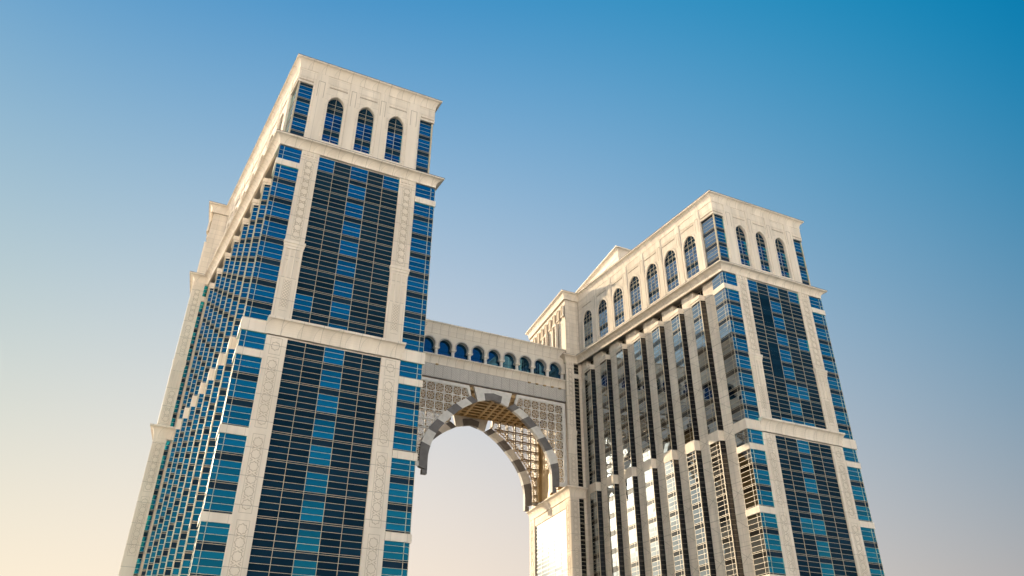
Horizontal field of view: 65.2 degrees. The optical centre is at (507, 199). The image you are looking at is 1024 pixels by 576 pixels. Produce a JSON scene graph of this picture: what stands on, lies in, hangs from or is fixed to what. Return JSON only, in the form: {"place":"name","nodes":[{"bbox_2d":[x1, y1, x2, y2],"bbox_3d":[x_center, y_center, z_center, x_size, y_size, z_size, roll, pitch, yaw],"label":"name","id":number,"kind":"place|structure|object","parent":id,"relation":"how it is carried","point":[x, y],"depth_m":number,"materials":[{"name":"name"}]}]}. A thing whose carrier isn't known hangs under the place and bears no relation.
{"place":"outdoors","nodes":[
{"label":"outdoors","id":0,"kind":"place"},
{"bbox_2d":[118,53,444,575],"bbox_3d":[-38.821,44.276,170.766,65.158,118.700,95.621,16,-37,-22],"label":"hotel tower","id":1,"kind":"structure","parent":0,"point":[284,431],"depth_m":132.54,"materials":[{"name":"beige stone"}]},
{"bbox_2d":[133,440,170,575],"bbox_3d":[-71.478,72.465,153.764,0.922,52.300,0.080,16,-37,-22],"label":"corner window","id":2,"kind":"structure","parent":1,"relation":"in","point":[167,445],"depth_m":160.58,"materials":[{"name":"teal glass"}]},
{"bbox_2d":[140,429,179,575],"bbox_3d":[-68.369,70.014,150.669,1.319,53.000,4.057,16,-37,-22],"label":"bay window","id":3,"kind":"structure","parent":1,"relation":"in","point":[176,434],"depth_m":155.83,"materials":[{"name":"blue glass"}]},
{"bbox_2d":[145,418,186,575],"bbox_3d":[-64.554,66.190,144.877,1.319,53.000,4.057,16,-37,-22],"label":"bay window","id":4,"kind":"structure","parent":1,"relation":"in","point":[177,450],"depth_m":149.68,"materials":[{"name":"blue glass"}]},
{"bbox_2d":[151,406,194,575],"bbox_3d":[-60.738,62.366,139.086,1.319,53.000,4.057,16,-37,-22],"label":"bay window","id":5,"kind":"structure","parent":1,"relation":"in","point":[191,412],"depth_m":143.53,"materials":[{"name":"blue glass"}]},
{"bbox_2d":[156,394,203,575],"bbox_3d":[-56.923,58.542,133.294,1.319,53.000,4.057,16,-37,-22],"label":"bay window","id":6,"kind":"structure","parent":1,"relation":"in","point":[184,467],"depth_m":137.46,"materials":[{"name":"blue glass"}]},
{"bbox_2d":[170,302,204,426],"bbox_3d":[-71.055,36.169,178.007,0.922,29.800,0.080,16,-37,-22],"label":"corner window","id":7,"kind":"structure","parent":1,"relation":"in","point":[201,306],"depth_m":177.58,"materials":[{"name":"blue glass"}]},
{"bbox_2d":[163,380,213,575],"bbox_3d":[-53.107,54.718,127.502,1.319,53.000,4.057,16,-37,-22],"label":"bay window","id":8,"kind":"structure","parent":1,"relation":"in","point":[175,535],"depth_m":131.35,"materials":[{"name":"blue glass"}]},
{"bbox_2d":[188,524,199,575],"bbox_3d":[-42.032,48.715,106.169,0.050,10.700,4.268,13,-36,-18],"label":"corner window","id":9,"kind":"structure","parent":1,"relation":"in","point":[199,524],"depth_m":107.97,"materials":[{"name":"glass"}]},
{"bbox_2d":[178,288,212,418],"bbox_3d":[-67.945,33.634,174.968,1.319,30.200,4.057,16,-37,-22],"label":"bay window","id":10,"kind":"structure","parent":1,"relation":"in","point":[209,297],"depth_m":173.08,"materials":[{"name":"blue glass"}]},
{"bbox_2d":[170,365,223,575],"bbox_3d":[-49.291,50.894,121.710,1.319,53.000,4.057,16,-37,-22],"label":"bay window","id":11,"kind":"structure","parent":1,"relation":"in","point":[217,378],"depth_m":125.23,"materials":[{"name":"blue glass"}]},
{"bbox_2d":[197,242,205,272],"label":"window","id":12,"kind":"structure","parent":1,"relation":"in","point":[204,242],"depth_m":197.47,"materials":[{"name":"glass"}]},
{"bbox_2d":[185,274,220,407],"bbox_3d":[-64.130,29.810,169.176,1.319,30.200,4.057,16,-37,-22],"label":"bay window","id":13,"kind":"structure","parent":1,"relation":"in","point":[214,294],"depth_m":167.25,"materials":[{"name":"blue glass"}]},
{"bbox_2d":[202,286,208,296],"bbox_3d":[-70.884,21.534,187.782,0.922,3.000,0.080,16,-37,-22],"label":"corner window","id":14,"kind":"structure","parent":1,"relation":"in","point":[205,290],"depth_m":187.83,"materials":[{"name":"teal glass"}]},
{"bbox_2d":[178,349,234,575],"bbox_3d":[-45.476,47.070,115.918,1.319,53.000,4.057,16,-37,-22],"label":"bay window","id":15,"kind":"structure","parent":1,"relation":"in","point":[209,451],"depth_m":119.00,"materials":[{"name":"blue glass"}]},
{"bbox_2d":[189,521,229,575],"bbox_3d":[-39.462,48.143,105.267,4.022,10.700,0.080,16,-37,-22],"label":"corner window","id":16,"kind":"structure","parent":1,"relation":"in","point":[209,551],"depth_m":106.35,"materials":[{"name":"blue glass"}]},
{"bbox_2d":[201,435,218,510],"bbox_3d":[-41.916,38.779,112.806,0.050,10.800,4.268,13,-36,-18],"label":"corner window","id":17,"kind":"structure","parent":1,"relation":"in","point":[218,435],"depth_m":113.37,"materials":[{"name":"white glass"}]},
{"bbox_2d":[193,258,229,395],"bbox_3d":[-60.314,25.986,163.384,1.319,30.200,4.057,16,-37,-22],"label":"bay window","id":18,"kind":"structure","parent":1,"relation":"in","point":[207,344],"depth_m":161.43,"materials":[{"name":"blue glass"}]},
{"bbox_2d":[201,242,238,382],"bbox_3d":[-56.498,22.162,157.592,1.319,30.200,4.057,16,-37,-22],"label":"bay window","id":19,"kind":"structure","parent":1,"relation":"in","point":[233,254],"depth_m":155.72,"materials":[{"name":"blue glass"}]},
{"bbox_2d":[203,432,246,514],"bbox_3d":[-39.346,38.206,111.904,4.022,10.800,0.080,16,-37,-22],"label":"corner window","id":20,"kind":"structure","parent":1,"relation":"in","point":[227,461],"depth_m":111.78,"materials":[{"name":"blue glass"}]},
{"bbox_2d":[220,358,234,422],"bbox_3d":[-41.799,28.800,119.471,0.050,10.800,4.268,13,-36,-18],"label":"corner window","id":21,"kind":"structure","parent":1,"relation":"in","point":[234,358],"depth_m":120.18,"materials":[{"name":"white glass"}]},
{"bbox_2d":[210,224,247,368],"bbox_3d":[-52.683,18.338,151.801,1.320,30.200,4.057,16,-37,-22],"label":"bay window","id":22,"kind":"structure","parent":1,"relation":"in","point":[221,331],"depth_m":149.90,"materials":[{"name":"blue glass"}]},
{"bbox_2d":[220,205,258,353],"bbox_3d":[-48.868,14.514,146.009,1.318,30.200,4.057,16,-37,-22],"label":"bay window","id":23,"kind":"structure","parent":1,"relation":"in","point":[236,292],"depth_m":144.21,"materials":[{"name":"blue glass"}]},
{"bbox_2d":[221,354,261,427],"bbox_3d":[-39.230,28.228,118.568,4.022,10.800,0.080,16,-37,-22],"label":"corner window","id":24,"kind":"structure","parent":1,"relation":"in","point":[245,371],"depth_m":118.47,"materials":[{"name":"blue glass"}]},
{"bbox_2d":[230,184,269,336],"bbox_3d":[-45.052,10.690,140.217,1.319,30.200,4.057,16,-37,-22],"label":"bay window","id":25,"kind":"structure","parent":1,"relation":"in","point":[240,307],"depth_m":138.47,"materials":[{"name":"blue glass"}]},
{"bbox_2d":[238,329,265,349],"bbox_3d":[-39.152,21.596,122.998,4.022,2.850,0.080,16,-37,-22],"label":"corner window","id":26,"kind":"structure","parent":1,"relation":"in","point":[249,339],"depth_m":123.00,"materials":[{"name":"blue glass"}]},
{"bbox_2d":[243,173,273,315],"bbox_3d":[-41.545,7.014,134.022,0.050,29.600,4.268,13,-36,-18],"label":"corner window","id":27,"kind":"structure","parent":1,"relation":"in","point":[273,173],"depth_m":134.22,"materials":[{"name":"blue glass"}]},
{"bbox_2d":[244,164,298,320],"bbox_3d":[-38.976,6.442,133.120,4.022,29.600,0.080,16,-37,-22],"label":"corner window","id":28,"kind":"structure","parent":1,"relation":"in","point":[260,299],"depth_m":132.45,"materials":[{"name":"blue glass"}]},
{"bbox_2d":[277,111,284,129],"bbox_3d":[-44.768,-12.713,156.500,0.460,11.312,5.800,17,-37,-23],"label":"arched window","id":29,"kind":"structure","parent":1,"relation":"in","point":[283,111],"depth_m":159.14,"materials":[{"name":"beige glass"}]},
{"bbox_2d":[277,145,301,162],"bbox_3d":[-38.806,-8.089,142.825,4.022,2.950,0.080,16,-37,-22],"label":"corner window","id":30,"kind":"structure","parent":1,"relation":"in","point":[287,153],"depth_m":142.86,"materials":[{"name":"blue glass"}]},
{"bbox_2d":[285,85,297,131],"bbox_3d":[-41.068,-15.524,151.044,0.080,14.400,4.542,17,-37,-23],"label":"corner window","id":31,"kind":"structure","parent":1,"relation":"in","point":[294,94],"depth_m":152.60,"materials":[{"name":"beige glass"}]},
{"bbox_2d":[288,81,312,136],"bbox_3d":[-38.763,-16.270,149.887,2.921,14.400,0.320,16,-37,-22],"label":"corner window","id":32,"kind":"structure","parent":1,"relation":"in","point":[301,105],"depth_m":150.30,"materials":[{"name":"blue glass"}]},
{"bbox_2d":[320,96,345,144],"bbox_3d":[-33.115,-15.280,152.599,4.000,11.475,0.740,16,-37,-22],"label":"arched window","id":33,"kind":"structure","parent":1,"relation":"in","point":[333,119],"depth_m":152.60,"materials":[{"name":"blue glass"}]},
{"bbox_2d":[352,105,376,154],"bbox_3d":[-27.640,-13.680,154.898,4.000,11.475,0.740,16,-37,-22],"label":"arched window","id":34,"kind":"structure","parent":1,"relation":"in","point":[364,125],"depth_m":154.92,"materials":[{"name":"blue glass"}]},
{"bbox_2d":[382,115,405,163],"bbox_3d":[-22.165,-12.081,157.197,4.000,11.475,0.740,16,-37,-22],"label":"arched window","id":35,"kind":"structure","parent":1,"relation":"in","point":[394,129],"depth_m":157.21,"materials":[{"name":"blue glass"}]},
{"bbox_2d":[381,541,409,575],"bbox_3d":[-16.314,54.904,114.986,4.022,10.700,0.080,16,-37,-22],"label":"corner window","id":36,"kind":"structure","parent":1,"relation":"in","point":[395,554],"depth_m":116.69,"materials":[{"name":"blue glass"}]},
{"bbox_2d":[385,458,415,533],"bbox_3d":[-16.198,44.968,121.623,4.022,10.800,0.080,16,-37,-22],"label":"corner window","id":37,"kind":"structure","parent":1,"relation":"in","point":[402,474],"depth_m":121.54,"materials":[{"name":"blue glass"}]},
{"bbox_2d":[392,384,420,452],"bbox_3d":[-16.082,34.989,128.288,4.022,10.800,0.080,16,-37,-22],"label":"corner window","id":38,"kind":"structure","parent":1,"relation":"in","point":[408,397],"depth_m":128.25,"materials":[{"name":"blue glass"}]},
{"bbox_2d":[399,360,422,379],"bbox_3d":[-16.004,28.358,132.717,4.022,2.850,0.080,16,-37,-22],"label":"corner window","id":39,"kind":"structure","parent":1,"relation":"in","point":[407,369],"depth_m":132.77,"materials":[{"name":"blue glass"}]},
{"bbox_2d":[402,202,433,352],"bbox_3d":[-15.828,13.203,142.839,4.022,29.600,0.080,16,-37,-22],"label":"corner window","id":40,"kind":"structure","parent":1,"relation":"in","point":[422,226],"depth_m":142.30,"materials":[{"name":"blue glass"}]},
{"bbox_2d":[416,120,432,172],"bbox_3d":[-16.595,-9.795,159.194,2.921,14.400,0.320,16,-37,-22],"label":"corner window","id":41,"kind":"structure","parent":1,"relation":"in","point":[426,129],"depth_m":159.68,"materials":[{"name":"blue glass"}]},
{"bbox_2d":[415,184,434,200],"bbox_3d":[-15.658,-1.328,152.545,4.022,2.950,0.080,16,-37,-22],"label":"corner window","id":42,"kind":"structure","parent":1,"relation":"in","point":[421,191],"depth_m":152.60,"materials":[{"name":"blue glass"}]},
{"bbox_2d":[525,190,884,575],"bbox_3d":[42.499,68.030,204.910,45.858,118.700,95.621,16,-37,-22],"label":"hotel tower","id":43,"kind":"structure","parent":0,"point":[708,431],"depth_m":182.75,"materials":[{"name":"beige stone"}]},
{"bbox_2d":[415,319,567,511],"bbox_3d":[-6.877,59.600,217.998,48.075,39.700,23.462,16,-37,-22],"label":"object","id":44,"kind":"structure","parent":43,"relation":"attached to","point":[476,379],"depth_m":216.28,"materials":[{"name":"grey stone"}]},
{"bbox_2d":[424,335,435,352],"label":"gallery window","id":45,"kind":"structure","parent":44,"relation":"in","point":[428,343],"depth_m":210.90,"materials":[{"name":"blue glass"}]},
{"bbox_2d":[438,338,452,355],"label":"gallery window","id":46,"kind":"structure","parent":44,"relation":"in","point":[444,349],"depth_m":212.53,"materials":[{"name":"blue glass"}]},
{"bbox_2d":[454,342,468,359],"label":"gallery window","id":47,"kind":"structure","parent":44,"relation":"in","point":[460,350],"depth_m":214.30,"materials":[{"name":"blue glass"}]},
{"bbox_2d":[471,345,484,362],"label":"gallery window","id":48,"kind":"structure","parent":44,"relation":"in","point":[477,353],"depth_m":216.14,"materials":[{"name":"blue glass"}]},
{"bbox_2d":[487,348,500,365],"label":"gallery window","id":49,"kind":"structure","parent":44,"relation":"in","point":[493,357],"depth_m":217.89,"materials":[{"name":"blue glass"}]},
{"bbox_2d":[503,352,516,369],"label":"gallery window","id":50,"kind":"structure","parent":44,"relation":"in","point":[509,362],"depth_m":219.71,"materials":[{"name":"blue glass"}]},
{"bbox_2d":[518,355,531,372],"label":"gallery window","id":51,"kind":"structure","parent":44,"relation":"in","point":[524,364],"depth_m":221.48,"materials":[{"name":"blue glass"}]},
{"bbox_2d":[534,358,546,375],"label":"gallery window","id":52,"kind":"structure","parent":44,"relation":"in","point":[539,369],"depth_m":223.28,"materials":[{"name":"blue glass"}]},
{"bbox_2d":[549,361,561,378],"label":"gallery window","id":53,"kind":"structure","parent":44,"relation":"in","point":[554,372],"depth_m":225.08,"materials":[{"name":"blue glass"}]},
{"bbox_2d":[542,334,547,345],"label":"pilaster","id":54,"kind":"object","parent":43,"relation":"in","point":[545,339],"depth_m":243.85,"materials":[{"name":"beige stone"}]},
{"bbox_2d":[552,323,557,347],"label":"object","id":55,"kind":"structure","parent":43,"relation":"in","point":[555,327],"depth_m":236.86,"materials":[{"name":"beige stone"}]},
{"bbox_2d":[560,408,563,487],"bbox_3d":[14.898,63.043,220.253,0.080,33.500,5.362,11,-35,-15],"label":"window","id":56,"kind":"structure","parent":43,"relation":"in","point":[561,408],"depth_m":217.57,"materials":[{"name":"glass"}]},
{"bbox_2d":[574,364,578,374],"bbox_3d":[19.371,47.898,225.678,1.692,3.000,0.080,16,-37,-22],"label":"corner window","id":57,"kind":"structure","parent":43,"relation":"in","point":[576,371],"depth_m":225.69,"materials":[{"name":"black glass"}]},
{"bbox_2d":[574,378,582,486],"bbox_3d":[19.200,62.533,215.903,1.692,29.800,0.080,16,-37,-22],"label":"corner window","id":58,"kind":"structure","parent":43,"relation":"in","point":[576,381],"depth_m":215.77,"materials":[{"name":"black glass"}]},
{"bbox_2d":[579,499,586,575],"bbox_3d":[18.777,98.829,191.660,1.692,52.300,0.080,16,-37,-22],"label":"corner window","id":59,"kind":"structure","parent":43,"relation":"in","point":[581,501],"depth_m":201.02,"materials":[{"name":"black glass"}]},
{"bbox_2d":[582,308,593,348],"bbox_3d":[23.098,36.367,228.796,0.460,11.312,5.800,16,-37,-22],"label":"arched window","id":60,"kind":"structure","parent":43,"relation":"in","point":[588,330],"depth_m":228.74,"materials":[{"name":"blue glass"}]},
{"bbox_2d":[584,369,600,484],"bbox_3d":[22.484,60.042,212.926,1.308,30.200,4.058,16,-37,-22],"label":"bay window","id":61,"kind":"structure","parent":43,"relation":"in","point":[590,382],"depth_m":211.86,"materials":[{"name":"grey glass"}]},
{"bbox_2d":[590,491,605,575],"bbox_3d":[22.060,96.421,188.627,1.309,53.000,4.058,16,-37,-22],"label":"bay window","id":62,"kind":"structure","parent":43,"relation":"in","point":[599,567],"depth_m":197.14,"materials":[{"name":"black glass"}]},
{"bbox_2d":[596,298,608,338],"bbox_3d":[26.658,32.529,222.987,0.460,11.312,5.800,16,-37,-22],"label":"arched window","id":63,"kind":"structure","parent":43,"relation":"in","point":[603,324],"depth_m":222.92,"materials":[{"name":"blue glass"}]},
{"bbox_2d":[600,359,617,477],"bbox_3d":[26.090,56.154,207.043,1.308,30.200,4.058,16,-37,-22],"label":"bay window","id":64,"kind":"structure","parent":43,"relation":"in","point":[611,461],"depth_m":205.97,"materials":[{"name":"grey glass"}]},
{"bbox_2d":[607,484,624,575],"bbox_3d":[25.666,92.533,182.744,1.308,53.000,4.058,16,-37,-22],"label":"bay window","id":65,"kind":"structure","parent":43,"relation":"in","point":[613,493],"depth_m":190.93,"materials":[{"name":"white glass"}]},
{"bbox_2d":[611,286,625,327],"bbox_3d":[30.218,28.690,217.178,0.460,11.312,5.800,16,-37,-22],"label":"arched window","id":66,"kind":"structure","parent":43,"relation":"in","point":[619,306],"depth_m":217.09,"materials":[{"name":"blue glass"}]},
{"bbox_2d":[616,349,636,469],"bbox_3d":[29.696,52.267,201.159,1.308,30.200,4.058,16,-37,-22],"label":"bay window","id":67,"kind":"structure","parent":43,"relation":"in","point":[627,426],"depth_m":200.09,"materials":[{"name":"grey glass"}]},
{"bbox_2d":[625,476,644,575],"bbox_3d":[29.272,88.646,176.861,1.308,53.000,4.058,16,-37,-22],"label":"bay window","id":68,"kind":"structure","parent":43,"relation":"in","point":[631,483],"depth_m":184.79,"materials":[{"name":"white glass"}]},
{"bbox_2d":[628,274,642,316],"bbox_3d":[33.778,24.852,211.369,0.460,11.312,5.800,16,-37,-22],"label":"arched window","id":69,"kind":"structure","parent":43,"relation":"in","point":[635,293],"depth_m":211.24,"materials":[{"name":"blue glass"}]},
{"bbox_2d":[633,338,656,461],"bbox_3d":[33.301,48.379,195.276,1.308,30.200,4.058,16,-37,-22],"label":"bay window","id":70,"kind":"structure","parent":43,"relation":"in","point":[640,353],"depth_m":194.22,"materials":[{"name":"grey glass"}]},
{"bbox_2d":[645,262,660,304],"bbox_3d":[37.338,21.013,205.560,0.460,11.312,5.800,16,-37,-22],"label":"arched window","id":71,"kind":"structure","parent":43,"relation":"in","point":[653,282],"depth_m":205.44,"materials":[{"name":"blue glass"}]},
{"bbox_2d":[644,468,666,575],"bbox_3d":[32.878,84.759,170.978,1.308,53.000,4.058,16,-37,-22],"label":"bay window","id":72,"kind":"structure","parent":43,"relation":"in","point":[658,557],"depth_m":178.58,"materials":[{"name":"white glass"}]},
{"bbox_2d":[652,326,676,453],"bbox_3d":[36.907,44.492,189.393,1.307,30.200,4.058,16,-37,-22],"label":"bay window","id":73,"kind":"structure","parent":43,"relation":"in","point":[669,442],"depth_m":188.34,"materials":[{"name":"grey glass"}]},
{"bbox_2d":[662,248,679,292],"bbox_3d":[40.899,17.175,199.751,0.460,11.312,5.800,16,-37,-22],"label":"arched window","id":74,"kind":"structure","parent":43,"relation":"in","point":[671,263],"depth_m":199.65,"materials":[{"name":"blue glass"}]},
{"bbox_2d":[665,459,690,575],"bbox_3d":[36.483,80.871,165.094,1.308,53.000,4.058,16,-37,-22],"label":"bay window","id":75,"kind":"structure","parent":43,"relation":"in","point":[681,561],"depth_m":172.37,"materials":[{"name":"white glass"}]},
{"bbox_2d":[671,314,699,443],"bbox_3d":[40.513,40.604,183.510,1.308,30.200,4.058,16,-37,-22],"label":"bay window","id":76,"kind":"structure","parent":43,"relation":"in","point":[683,367],"depth_m":182.45,"materials":[{"name":"grey glass"}]},
{"bbox_2d":[681,234,699,279],"bbox_3d":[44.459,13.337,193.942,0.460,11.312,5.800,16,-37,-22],"label":"arched window","id":77,"kind":"structure","parent":43,"relation":"in","point":[690,247],"depth_m":193.94,"materials":[{"name":"blue glass"}]},
{"bbox_2d":[686,450,716,575],"bbox_3d":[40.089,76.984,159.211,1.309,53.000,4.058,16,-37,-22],"label":"bay window","id":78,"kind":"structure","parent":43,"relation":"in","point":[704,544],"depth_m":166.21,"materials":[{"name":"white glass"}]},
{"bbox_2d":[691,300,723,434],"bbox_3d":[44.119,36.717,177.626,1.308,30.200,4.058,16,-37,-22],"label":"bay window","id":79,"kind":"structure","parent":43,"relation":"in","point":[714,422],"depth_m":176.58,"materials":[{"name":"black glass"}]},
{"bbox_2d":[701,215,718,266],"bbox_3d":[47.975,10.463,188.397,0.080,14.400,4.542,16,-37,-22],"label":"corner window","id":80,"kind":"structure","parent":43,"relation":"in","point":[709,237],"depth_m":189.01,"materials":[{"name":"blue glass"}]},
{"bbox_2d":[712,272,722,289],"bbox_3d":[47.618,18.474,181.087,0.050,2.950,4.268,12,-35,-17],"label":"corner window","id":81,"kind":"structure","parent":43,"relation":"in","point":[717,281],"depth_m":181.17,"materials":[{"name":"blue glass"}]},
{"bbox_2d":[712,214,729,261],"bbox_3d":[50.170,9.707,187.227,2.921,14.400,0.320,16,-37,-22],"label":"corner window","id":82,"kind":"structure","parent":43,"relation":"in","point":[717,220],"depth_m":187.65,"materials":[{"name":"blue glass"}]},
{"bbox_2d":[709,440,743,575],"bbox_3d":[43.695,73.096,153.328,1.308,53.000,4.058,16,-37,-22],"label":"bay window","id":83,"kind":"structure","parent":43,"relation":"in","point":[720,466],"depth_m":159.96,"materials":[{"name":"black glass"}]},
{"bbox_2d":[714,289,744,423],"bbox_3d":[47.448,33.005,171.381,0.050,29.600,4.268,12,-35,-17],"label":"corner window","id":84,"kind":"structure","parent":43,"relation":"in","point":[735,398],"depth_m":170.88,"materials":[{"name":"grey glass"}]},
{"bbox_2d":[722,272,737,285],"bbox_3d":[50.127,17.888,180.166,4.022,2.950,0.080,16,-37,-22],"label":"corner window","id":85,"kind":"structure","parent":43,"relation":"in","point":[728,278],"depth_m":180.20,"materials":[{"name":"blue glass"}]},
{"bbox_2d":[724,288,759,420],"bbox_3d":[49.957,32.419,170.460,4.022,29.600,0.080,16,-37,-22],"label":"corner window","id":86,"kind":"structure","parent":43,"relation":"in","point":[749,399],"depth_m":169.94,"materials":[{"name":"blue glass"}]},
{"bbox_2d":[735,429,748,447],"bbox_3d":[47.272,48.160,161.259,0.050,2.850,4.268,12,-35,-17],"label":"corner window","id":87,"kind":"structure","parent":43,"relation":"in","point":[741,438],"depth_m":161.33,"materials":[{"name":"grey glass"}]},
{"bbox_2d":[734,224,753,266],"bbox_3d":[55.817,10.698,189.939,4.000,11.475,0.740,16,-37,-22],"label":"arched window","id":88,"kind":"structure","parent":43,"relation":"in","point":[740,237],"depth_m":189.98,"materials":[{"name":"blue glass"}]},
{"bbox_2d":[737,449,758,509],"bbox_3d":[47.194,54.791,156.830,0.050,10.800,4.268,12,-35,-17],"label":"corner window","id":89,"kind":"structure","parent":43,"relation":"in","point":[744,458],"depth_m":156.83,"materials":[{"name":"brown glass"}]},
{"bbox_2d":[747,429,763,444],"bbox_3d":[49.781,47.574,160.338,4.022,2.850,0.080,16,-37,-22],"label":"corner window","id":90,"kind":"structure","parent":43,"relation":"in","point":[754,436],"depth_m":160.35,"materials":[{"name":"blue glass"}]},
{"bbox_2d":[747,512,768,575],"bbox_3d":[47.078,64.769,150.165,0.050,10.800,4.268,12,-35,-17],"label":"corner window","id":91,"kind":"structure","parent":43,"relation":"in","point":[758,548],"depth_m":150.16,"materials":[{"name":"grey glass"}]},
{"bbox_2d":[750,449,773,506],"bbox_3d":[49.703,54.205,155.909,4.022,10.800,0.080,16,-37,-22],"label":"corner window","id":92,"kind":"structure","parent":43,"relation":"in","point":[759,462],"depth_m":155.83,"materials":[{"name":"blue glass"}]},
{"bbox_2d":[754,230,773,272],"bbox_3d":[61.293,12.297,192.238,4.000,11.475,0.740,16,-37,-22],"label":"arched window","id":93,"kind":"structure","parent":43,"relation":"in","point":[760,245],"depth_m":192.29,"materials":[{"name":"blue glass"}]},
{"bbox_2d":[760,512,785,575],"bbox_3d":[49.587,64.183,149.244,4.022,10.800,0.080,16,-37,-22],"label":"corner window","id":94,"kind":"structure","parent":43,"relation":"in","point":[769,526],"depth_m":149.13,"materials":[{"name":"blue glass"}]},
{"bbox_2d":[774,236,793,278],"bbox_3d":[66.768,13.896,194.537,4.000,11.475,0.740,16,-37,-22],"label":"arched window","id":95,"kind":"structure","parent":43,"relation":"in","point":[780,253],"depth_m":194.65,"materials":[{"name":"blue glass"}]},
{"bbox_2d":[793,240,810,285],"bbox_3d":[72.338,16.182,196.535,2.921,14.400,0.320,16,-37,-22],"label":"corner window","id":96,"kind":"structure","parent":43,"relation":"in","point":[798,246],"depth_m":197.09,"materials":[{"name":"blue glass"}]},
{"bbox_2d":[809,297,822,309],"bbox_3d":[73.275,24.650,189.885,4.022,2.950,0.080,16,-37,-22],"label":"corner window","id":97,"kind":"structure","parent":43,"relation":"in","point":[815,303],"depth_m":189.95,"materials":[{"name":"blue glass"}]},
{"bbox_2d":[812,312,852,439],"bbox_3d":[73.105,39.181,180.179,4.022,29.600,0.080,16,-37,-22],"label":"corner window","id":98,"kind":"structure","parent":43,"relation":"in","point":[842,419],"depth_m":180.02,"materials":[{"name":"blue glass"}]},
{"bbox_2d":[843,448,858,462],"bbox_3d":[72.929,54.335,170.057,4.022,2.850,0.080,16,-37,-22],"label":"corner window","id":99,"kind":"structure","parent":43,"relation":"in","point":[850,454],"depth_m":170.11,"materials":[{"name":"blue glass"}]},
{"bbox_2d":[847,467,871,521],"bbox_3d":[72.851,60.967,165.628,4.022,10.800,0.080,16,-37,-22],"label":"corner window","id":100,"kind":"structure","parent":43,"relation":"in","point":[857,485],"depth_m":165.64,"materials":[{"name":"blue glass"}]},
{"bbox_2d":[860,527,884,575],"bbox_3d":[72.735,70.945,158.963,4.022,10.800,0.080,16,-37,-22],"label":"corner window","id":101,"kind":"structure","parent":43,"relation":"in","point":[869,537],"depth_m":159.49,"materials":[{"name":"blue glass"}]}
]}

